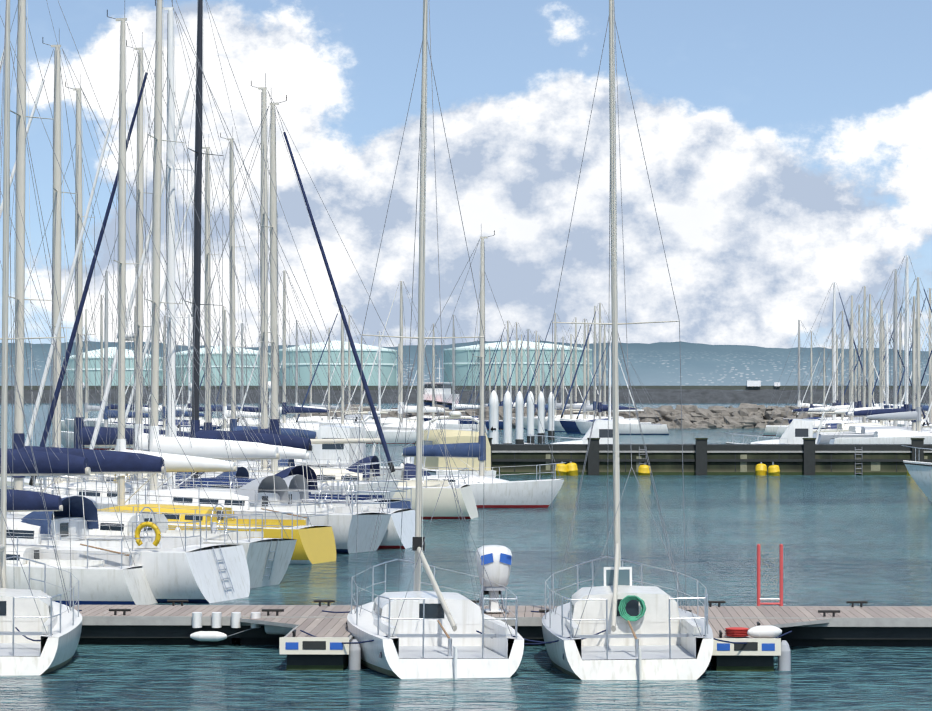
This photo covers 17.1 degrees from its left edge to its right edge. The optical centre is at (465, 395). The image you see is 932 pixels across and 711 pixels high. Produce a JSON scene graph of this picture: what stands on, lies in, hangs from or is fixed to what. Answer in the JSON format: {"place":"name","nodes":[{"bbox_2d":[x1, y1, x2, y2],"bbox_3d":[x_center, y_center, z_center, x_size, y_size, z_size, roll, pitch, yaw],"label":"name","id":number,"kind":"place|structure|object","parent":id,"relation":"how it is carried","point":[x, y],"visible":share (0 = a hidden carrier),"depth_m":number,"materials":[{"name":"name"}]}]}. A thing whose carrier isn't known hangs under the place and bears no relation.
{"place":"outdoors","nodes":[
{"label":"outdoors","id":0,"kind":"place"},
{"bbox_2d":[63,340,591,385],"bbox_3d":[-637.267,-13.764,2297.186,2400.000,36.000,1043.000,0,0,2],"label":"storage tanks","id":1,"kind":"object","parent":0,"point":[462,357],"visible":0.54,"depth_m":1776.42,"materials":[{"name":"teal"}]},
{"bbox_2d":[0,341,928,385],"bbox_3d":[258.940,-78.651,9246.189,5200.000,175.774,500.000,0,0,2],"label":"shore hills","id":2,"kind":"structure","parent":0,"point":[656,364],"depth_m":9160.29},
{"bbox_2d":[0,403,931,710],"bbox_3d":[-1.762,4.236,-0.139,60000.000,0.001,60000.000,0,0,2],"label":"water","id":3,"kind":"structure","parent":0,"point":[842,539],"depth_m":69.48,"materials":[{"name":"teal liquid"}]},
{"bbox_2d":[0,0,81,675],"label":"sailboat","id":4,"kind":"object","parent":3,"relation":"on","point":[35,614],"visible":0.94,"depth_m":50.03,"materials":[{"name":"white plastic"}]},
{"bbox_2d":[0,193,157,606],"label":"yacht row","id":5,"kind":"object","parent":3,"relation":"on","point":[100,583],"visible":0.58,"depth_m":62.19,"materials":[{"name":"white plastic"}]},
{"bbox_2d":[51,309,133,431],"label":"yacht","id":6,"kind":"object","parent":3,"relation":"on","point":[89,408],"visible":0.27,"depth_m":356.41,"materials":[{"name":"white"}]},
{"bbox_2d":[64,295,150,431],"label":"yacht","id":7,"kind":"object","parent":3,"relation":"on","point":[70,422],"visible":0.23,"depth_m":347.23,"materials":[{"name":"white metal"}]},
{"bbox_2d":[0,16,249,602],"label":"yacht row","id":8,"kind":"object","parent":3,"relation":"on","point":[193,569],"visible":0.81,"depth_m":64.29,"materials":[{"name":"white plastic"}]},
{"bbox_2d":[61,271,189,449],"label":"yacht","id":9,"kind":"object","parent":3,"relation":"on","point":[71,436],"visible":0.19,"depth_m":241.56,"materials":[{"name":"white"}]},
{"bbox_2d":[86,340,176,426],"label":"yacht","id":10,"kind":"object","parent":3,"relation":"on","point":[90,422],"visible":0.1,"depth_m":331.64,"materials":[{"name":"white"}]},
{"bbox_2d":[0,37,274,496],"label":"yacht","id":11,"kind":"object","parent":3,"relation":"on","point":[57,220],"visible":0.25,"depth_m":92.19,"materials":[{"name":"white"}]},
{"bbox_2d":[0,82,280,488],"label":"yacht","id":12,"kind":"object","parent":3,"relation":"on","point":[110,433],"visible":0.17,"depth_m":105.11,"materials":[{"name":"white metal"}]},
{"bbox_2d":[100,306,190,428],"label":"yacht","id":13,"kind":"object","parent":3,"relation":"on","point":[131,425],"visible":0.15,"depth_m":319.49,"materials":[{"name":"white"}]},
{"bbox_2d":[0,0,296,587],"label":"yacht","id":14,"kind":"object","parent":3,"relation":"on","point":[268,560],"visible":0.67,"depth_m":70.00,"materials":[{"name":"white plastic"}]},
{"bbox_2d":[114,318,222,429],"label":"yacht","id":15,"kind":"object","parent":3,"relation":"on","point":[214,427],"visible":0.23,"depth_m":319.31,"materials":[{"name":"white"}]},
{"bbox_2d":[8,10,335,563],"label":"sailboat","id":16,"kind":"object","parent":3,"relation":"on","point":[315,545],"visible":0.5,"depth_m":79.97,"materials":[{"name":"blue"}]},
{"bbox_2d":[24,40,337,493],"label":"yacht","id":17,"kind":"object","parent":3,"relation":"on","point":[240,472],"visible":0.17,"depth_m":96.19,"materials":[{"name":"white metal"}]},
{"bbox_2d":[143,316,229,430],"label":"yacht","id":18,"kind":"object","parent":3,"relation":"on","point":[186,413],"visible":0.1,"depth_m":255.28,"materials":[{"name":"white metal"}]},
{"bbox_2d":[159,314,245,428],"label":"yacht","id":19,"kind":"object","parent":3,"relation":"on","point":[189,391],"visible":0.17,"depth_m":336.02,"materials":[{"name":"white metal"}]},
{"bbox_2d":[29,0,390,553],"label":"yacht","id":20,"kind":"object","parent":3,"relation":"on","point":[348,530],"visible":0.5,"depth_m":85.44,"materials":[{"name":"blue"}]},
{"bbox_2d":[175,322,260,426],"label":"yacht","id":21,"kind":"object","parent":3,"relation":"on","point":[218,423],"visible":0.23,"depth_m":336.13,"materials":[{"name":"white"}]},
{"bbox_2d":[38,0,414,548],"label":"yacht","id":22,"kind":"object","parent":3,"relation":"on","point":[393,537],"visible":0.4,"depth_m":87.96,"materials":[{"name":"white"}]},
{"bbox_2d":[115,147,349,470],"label":"yacht","id":23,"kind":"object","parent":3,"relation":"on","point":[208,254],"visible":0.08,"depth_m":118.02,"materials":[{"name":"white metal"}]},
{"bbox_2d":[177,310,295,432],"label":"yacht","id":24,"kind":"object","parent":3,"relation":"on","point":[227,415],"visible":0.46,"depth_m":249.24,"materials":[{"name":"white"}]},
{"bbox_2d":[199,306,281,421],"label":"yacht","id":25,"kind":"object","parent":3,"relation":"on","point":[222,376],"visible":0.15,"depth_m":347.62,"materials":[{"name":"white metal"}]},
{"bbox_2d":[87,95,400,499],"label":"yacht","id":26,"kind":"object","parent":3,"relation":"on","point":[274,283],"visible":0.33,"depth_m":99.67,"materials":[{"name":"blue"}]},
{"bbox_2d":[83,0,410,508],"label":"sailboat","id":27,"kind":"object","parent":3,"relation":"on","point":[294,441],"visible":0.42,"depth_m":95.28,"materials":[{"name":"white"}]},
{"bbox_2d":[212,323,291,423],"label":"yacht","id":28,"kind":"object","parent":3,"relation":"on","point":[245,409],"visible":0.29,"depth_m":342.54,"materials":[{"name":"white"}]},
{"bbox_2d":[158,133,376,479],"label":"yacht","id":29,"kind":"object","parent":3,"relation":"on","point":[311,434],"visible":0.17,"depth_m":123.83,"materials":[{"name":"white metal"}]},
{"bbox_2d":[237,270,355,431],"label":"yacht","id":30,"kind":"object","parent":3,"relation":"on","point":[309,426],"visible":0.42,"depth_m":268.94,"materials":[{"name":"white plastic"}]},
{"bbox_2d":[240,618,360,669],"bbox_3d":[-2.267,4.162,50.064,3.450,1.009,4.659,0,0,2],"label":"finger pontoon","id":31,"kind":"object","parent":3,"relation":"on","point":[325,649],"visible":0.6,"depth_m":47.90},
{"bbox_2d":[268,320,340,421],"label":"yacht","id":32,"kind":"object","parent":3,"relation":"on","point":[314,419],"visible":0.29,"depth_m":377.79,"materials":[{"name":"white"}]},
{"bbox_2d":[280,329,355,419],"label":"yacht","id":33,"kind":"object","parent":3,"relation":"on","point":[323,406],"visible":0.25,"depth_m":389.53,"materials":[{"name":"white"}]},
{"bbox_2d":[161,73,477,518],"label":"yacht","id":34,"kind":"object","parent":3,"relation":"on","point":[445,508],"visible":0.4,"depth_m":107.54,"materials":[{"name":"white plastic"}]},
{"bbox_2d":[243,408,403,479],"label":"motorboat","id":35,"kind":"object","parent":3,"relation":"on","point":[324,451],"visible":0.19,"depth_m":138.75,"materials":[{"name":"white plastic"}]},
{"bbox_2d":[298,328,365,424],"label":"yacht","id":36,"kind":"object","parent":3,"relation":"on","point":[327,422],"visible":0.33,"depth_m":348.37,"materials":[{"name":"white"}]},
{"bbox_2d":[296,305,415,443],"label":"yacht","id":37,"kind":"object","parent":3,"relation":"on","point":[390,436],"visible":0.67,"depth_m":271.75,"materials":[{"name":"white"}]},
{"bbox_2d":[319,315,392,419],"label":"yacht","id":38,"kind":"object","parent":3,"relation":"on","point":[347,417],"visible":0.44,"depth_m":390.80,"materials":[{"name":"white"}]},
{"bbox_2d":[332,337,408,419],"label":"yacht","id":39,"kind":"object","parent":3,"relation":"on","point":[361,410],"visible":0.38,"depth_m":363.52,"materials":[{"name":"white"}]},
{"bbox_2d":[344,331,431,425],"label":"yacht","id":40,"kind":"object","parent":3,"relation":"on","point":[389,421],"visible":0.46,"depth_m":350.96,"materials":[{"name":"white"}]},
{"bbox_2d":[372,344,431,421],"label":"yacht","id":41,"kind":"object","parent":3,"relation":"on","point":[398,415],"visible":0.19,"depth_m":351.65,"materials":[{"name":"silver metal"}]},
{"bbox_2d":[355,281,473,430],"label":"yacht","id":42,"kind":"object","parent":3,"relation":"on","point":[407,409],"visible":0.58,"depth_m":278.28,"materials":[{"name":"white plastic"}]},
{"bbox_2d":[347,0,523,678],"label":"sailboat","id":43,"kind":"object","parent":3,"relation":"on","point":[416,622],"visible":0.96,"depth_m":48.91,"materials":[{"name":"white plastic"}]},
{"bbox_2d":[423,358,465,409],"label":"motorboat","id":44,"kind":"object","parent":3,"relation":"on","point":[447,391],"visible":0.4,"depth_m":695.55,"materials":[{"name":"white plastic"}]},
{"bbox_2d":[405,323,487,432],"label":"yacht","id":45,"kind":"object","parent":3,"relation":"on","point":[452,424],"visible":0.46,"depth_m":350.62,"materials":[{"name":"white"}]},
{"bbox_2d":[400,411,496,477],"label":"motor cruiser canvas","id":46,"kind":"object","parent":3,"relation":"on","point":[450,435],"visible":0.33,"depth_m":133.67,"materials":[{"name":"beige fabric"}]},
{"bbox_2d":[424,315,502,428],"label":"yacht","id":47,"kind":"object","parent":3,"relation":"on","point":[457,406],"visible":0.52,"depth_m":383.36,"materials":[{"name":"white metal"}]},
{"bbox_2d":[0,381,928,402],"bbox_3d":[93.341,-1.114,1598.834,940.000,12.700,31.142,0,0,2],"label":"sea wall","id":48,"kind":"structure","parent":3,"relation":"on","point":[753,392],"depth_m":1593.95,"materials":[{"name":"concrete"}]},
{"bbox_2d":[366,230,565,507],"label":"yacht","id":49,"kind":"object","parent":3,"relation":"on","point":[492,492],"visible":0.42,"depth_m":116.89,"materials":[{"name":"white plastic"}]},
{"bbox_2d":[489,390,498,443],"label":"mooring pile","id":50,"kind":"object","parent":3,"relation":"on","point":[493,417],"visible":0.69,"depth_m":195.59,"materials":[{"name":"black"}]},
{"bbox_2d":[71,600,931,645],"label":"pontoon walkway","id":51,"kind":"structure","parent":3,"relation":"on","point":[851,625],"depth_m":52.56,"materials":[{"name":"brown wood"}]},
{"bbox_2d":[190,624,292,640],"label":"dock bumpers","id":52,"kind":"object","parent":51,"relation":"attached to","point":[212,635],"visible":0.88,"depth_m":52.17,"materials":[{"name":"white plastic"}]},
{"bbox_2d":[476,545,511,613],"bbox_3d":[0.478,3.169,53.221,0.600,1.195,0.758,0,0,-6],"label":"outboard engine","id":53,"kind":"object","parent":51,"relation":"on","point":[497,561],"visible":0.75,"depth_m":52.92,"materials":[{"name":"white paint"}]},
{"bbox_2d":[757,544,782,605],"bbox_3d":[5.386,3.736,55.032,0.464,2.200,0.064,0,0,2],"label":"safety ladder","id":54,"kind":"object","parent":51,"relation":"attached to","point":[758,576],"visible":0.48,"depth_m":55.01,"materials":[{"name":"red metal"}]},
{"bbox_2d":[474,335,535,407],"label":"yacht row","id":55,"kind":"object","parent":3,"relation":"on","point":[502,382],"visible":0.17,"depth_m":430.14,"materials":[{"name":"grey metal"}]},
{"bbox_2d":[503,391,511,443],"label":"mooring pile","id":56,"kind":"object","parent":3,"relation":"on","point":[507,419],"visible":0.73,"depth_m":214.77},
{"bbox_2d":[479,321,546,406],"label":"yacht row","id":57,"kind":"object","parent":3,"relation":"on","point":[514,405],"visible":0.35,"depth_m":420.84,"materials":[{"name":"grey metal"}]},
{"bbox_2d":[515,391,523,443],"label":"mooring pile","id":58,"kind":"object","parent":3,"relation":"on","point":[519,403],"visible":0.81,"depth_m":233.94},
{"bbox_2d":[488,322,551,405],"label":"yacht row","id":59,"kind":"object","parent":3,"relation":"on","point":[517,374],"visible":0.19,"depth_m":413.38,"materials":[{"name":"grey metal"}]},
{"bbox_2d":[499,331,560,403],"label":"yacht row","id":60,"kind":"object","parent":3,"relation":"on","point":[535,380],"visible":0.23,"depth_m":436.40,"materials":[{"name":"grey"}]},
{"bbox_2d":[527,391,533,443],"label":"mooring pile","id":61,"kind":"object","parent":3,"relation":"on","point":[530,417],"visible":0.75,"depth_m":253.11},
{"bbox_2d":[501,329,564,407],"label":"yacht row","id":62,"kind":"object","parent":3,"relation":"on","point":[528,348],"visible":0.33,"depth_m":404.81,"materials":[{"name":"grey"}]},
{"bbox_2d":[538,392,544,442],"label":"mooring pile","id":63,"kind":"object","parent":3,"relation":"on","point":[541,410],"visible":0.77,"depth_m":272.28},
{"bbox_2d":[512,335,578,419],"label":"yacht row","id":64,"kind":"object","parent":3,"relation":"on","point":[513,418],"visible":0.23,"depth_m":396.71,"materials":[{"name":"grey"}]},
{"bbox_2d":[548,392,554,439],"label":"mooring pile","id":65,"kind":"object","parent":3,"relation":"on","point":[550,433],"visible":0.75,"depth_m":291.46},
{"bbox_2d":[524,349,582,428],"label":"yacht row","id":66,"kind":"object","parent":3,"relation":"on","point":[543,376],"visible":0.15,"depth_m":389.94,"materials":[{"name":"grey metal"}]},
{"bbox_2d":[524,313,597,429],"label":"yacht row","id":67,"kind":"object","parent":3,"relation":"on","point":[557,405],"visible":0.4,"depth_m":380.63,"materials":[{"name":"white metal"}]},
{"bbox_2d":[534,317,598,410],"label":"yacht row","id":68,"kind":"object","parent":3,"relation":"on","point":[575,388],"visible":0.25,"depth_m":399.84,"materials":[{"name":"grey metal"}]},
{"bbox_2d":[523,419,612,443],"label":"motor boat","id":69,"kind":"object","parent":3,"relation":"on","point":[602,430],"visible":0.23,"depth_m":184.59,"materials":[{"name":"white plastic"}]},
{"bbox_2d":[534,337,606,429],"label":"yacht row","id":70,"kind":"object","parent":3,"relation":"on","point":[563,388],"visible":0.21,"depth_m":373.10,"materials":[{"name":"white"}]},
{"bbox_2d":[566,461,577,475],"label":"yellow buoy","id":71,"kind":"object","parent":3,"relation":"on","point":[572,469],"visible":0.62,"depth_m":163.36,"materials":[{"name":"plastic"}]},
{"bbox_2d":[545,334,603,429],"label":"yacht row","id":72,"kind":"object","parent":3,"relation":"on","point":[571,393],"visible":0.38,"depth_m":365.50,"materials":[{"name":"white"}]},
{"bbox_2d":[545,324,622,416],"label":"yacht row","id":73,"kind":"object","parent":3,"relation":"on","point":[587,349],"visible":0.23,"depth_m":387.25,"materials":[{"name":"grey"}]},
{"bbox_2d":[547,319,639,431],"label":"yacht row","id":74,"kind":"object","parent":3,"relation":"on","point":[558,427],"visible":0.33,"depth_m":356.62,"materials":[{"name":"blue"}]},
{"bbox_2d":[555,325,638,418],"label":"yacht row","id":75,"kind":"object","parent":3,"relation":"on","point":[604,402],"visible":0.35,"depth_m":375.12,"materials":[{"name":"white metal"}]},
{"bbox_2d":[560,306,650,423],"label":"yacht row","id":76,"kind":"object","parent":3,"relation":"on","point":[594,401],"visible":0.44,"depth_m":350.29,"materials":[{"name":"white"}]},
{"bbox_2d":[292,403,928,428],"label":"breakwater rock","id":77,"kind":"object","parent":3,"relation":"on","point":[747,415],"visible":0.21,"depth_m":396.66,"materials":[{"name":"grey stone"}]},
{"bbox_2d":[560,303,660,433],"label":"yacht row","id":78,"kind":"object","parent":3,"relation":"on","point":[570,427],"visible":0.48,"depth_m":341.37,"materials":[{"name":"blue"}]},
{"bbox_2d":[575,328,668,434],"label":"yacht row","id":79,"kind":"object","parent":3,"relation":"on","point":[625,425],"visible":0.62,"depth_m":331.85,"materials":[{"name":"white"}]},
{"bbox_2d":[542,0,712,680],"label":"sailboat","id":80,"kind":"object","parent":3,"relation":"on","point":[658,629],"visible":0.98,"depth_m":48.85,"materials":[{"name":"white plastic"}]},
{"bbox_2d":[488,438,931,474],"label":"quay pier","id":81,"kind":"structure","parent":3,"relation":"on","point":[808,456],"depth_m":164.45,"materials":[{"name":"grey concrete"}]},
{"bbox_2d":[755,462,766,475],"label":"yellow buoy","id":82,"kind":"object","parent":3,"relation":"on","point":[760,469],"visible":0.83,"depth_m":163.47,"materials":[{"name":"plastic"}]},
{"bbox_2d":[707,619,829,670],"bbox_3d":[4.350,4.111,49.878,3.450,1.110,4.659,0,0,2],"label":"finger pontoon","id":83,"kind":"object","parent":3,"relation":"on","point":[761,649],"visible":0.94,"depth_m":47.72,"materials":[{"name":"white plastic"}]},
{"bbox_2d":[725,408,828,443],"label":"motor boat","id":84,"kind":"object","parent":3,"relation":"on","point":[797,431],"visible":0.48,"depth_m":188.22,"materials":[{"name":"white plastic"}]},
{"bbox_2d":[770,320,846,407],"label":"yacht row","id":85,"kind":"object","parent":3,"relation":"on","point":[799,380],"visible":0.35,"depth_m":404.29,"materials":[{"name":"white metal"}]},
{"bbox_2d":[783,331,846,423],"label":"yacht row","id":86,"kind":"object","parent":3,"relation":"on","point":[811,357],"visible":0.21,"depth_m":394.49,"materials":[{"name":"silver metal"}]},
{"bbox_2d":[763,282,873,435],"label":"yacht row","id":87,"kind":"object","parent":3,"relation":"on","point":[770,430],"visible":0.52,"depth_m":324.15,"materials":[{"name":"white"}]},
{"bbox_2d":[796,347,855,418],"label":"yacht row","id":88,"kind":"object","parent":3,"relation":"on","point":[824,372],"visible":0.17,"depth_m":382.91,"materials":[{"name":"grey metal"}]},
{"bbox_2d":[787,311,879,424],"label":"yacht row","id":89,"kind":"object","parent":3,"relation":"on","point":[842,365],"visible":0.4,"depth_m":314.64,"materials":[{"name":"grey"}]},
{"bbox_2d":[776,295,892,437],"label":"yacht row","id":90,"kind":"object","parent":3,"relation":"on","point":[780,431],"visible":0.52,"depth_m":306.44,"materials":[{"name":"white"}]},
{"bbox_2d":[803,328,867,419],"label":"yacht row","id":91,"kind":"object","parent":3,"relation":"on","point":[832,384],"visible":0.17,"depth_m":374.12,"materials":[{"name":"grey"}]},
{"bbox_2d":[797,286,899,428],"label":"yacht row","id":92,"kind":"object","parent":3,"relation":"on","point":[864,367],"visible":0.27,"depth_m":296.61,"materials":[{"name":"white"}]},
{"bbox_2d":[798,294,910,429],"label":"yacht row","id":93,"kind":"object","parent":3,"relation":"on","point":[833,425],"visible":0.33,"depth_m":287.65,"materials":[{"name":"grey"}]},
{"bbox_2d":[818,305,903,419],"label":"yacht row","id":94,"kind":"object","parent":3,"relation":"on","point":[859,405],"visible":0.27,"depth_m":353.57,"materials":[{"name":"grey metal"}]},
{"bbox_2d":[807,299,930,432],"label":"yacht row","id":95,"kind":"object","parent":3,"relation":"on","point":[844,411],"visible":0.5,"depth_m":277.05,"materials":[{"name":"white"}]},
{"bbox_2d":[814,313,929,432],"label":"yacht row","id":96,"kind":"object","parent":3,"relation":"on","point":[886,350],"visible":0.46,"depth_m":269.08,"materials":[{"name":"grey metal"}]},
{"bbox_2d":[813,269,931,437],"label":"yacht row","id":97,"kind":"object","parent":3,"relation":"on","point":[856,429],"visible":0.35,"depth_m":259.36,"materials":[{"name":"white plastic"}]},
{"bbox_2d":[817,255,931,443],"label":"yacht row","id":98,"kind":"object","parent":3,"relation":"on","point":[823,438],"visible":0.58,"depth_m":249.71,"materials":[{"name":"white plastic"}]},
{"bbox_2d":[829,277,931,443],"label":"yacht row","id":99,"kind":"object","parent":3,"relation":"on","point":[894,437],"visible":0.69,"depth_m":231.58,"materials":[{"name":"white plastic"}]},
{"bbox_2d":[836,316,926,420],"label":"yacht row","id":100,"kind":"object","parent":3,"relation":"on","point":[873,342],"visible":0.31,"depth_m":344.60,"materials":[{"name":"grey"}]},
{"bbox_2d":[837,296,931,437],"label":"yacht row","id":101,"kind":"object","parent":3,"relation":"on","point":[913,428],"visible":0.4,"depth_m":241.18,"materials":[{"name":"white"}]},
{"bbox_2d":[854,322,927,403],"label":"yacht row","id":102,"kind":"object","parent":3,"relation":"on","point":[884,362],"visible":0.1,"depth_m":398.36,"materials":[{"name":"grey metal"}]},
{"bbox_2d":[866,297,928,423],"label":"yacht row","id":103,"kind":"object","parent":3,"relation":"on","point":[925,407],"visible":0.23,"depth_m":314.32,"materials":[{"name":"grey"}]},
{"bbox_2d":[889,288,931,424],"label":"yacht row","id":104,"kind":"object","parent":3,"relation":"on","point":[930,373],"visible":0.4,"depth_m":295.19,"materials":[{"name":"white"}]},
{"bbox_2d":[899,313,928,417],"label":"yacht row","id":105,"kind":"object","parent":3,"relation":"on","point":[901,366],"visible":0.17,"depth_m":383.82,"materials":[{"name":"blue"}]},
{"bbox_2d":[902,445,931,501],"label":"boat","id":106,"kind":"object","parent":3,"relation":"on","point":[920,473],"visible":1,"depth_m":119.89,"materials":[{"name":"blue"}]},
{"bbox_2d":[0,0,931,350],"label":"sky","id":107,"kind":"structure","parent":0,"point":[787,144],"materials":[{"name":"blue"}]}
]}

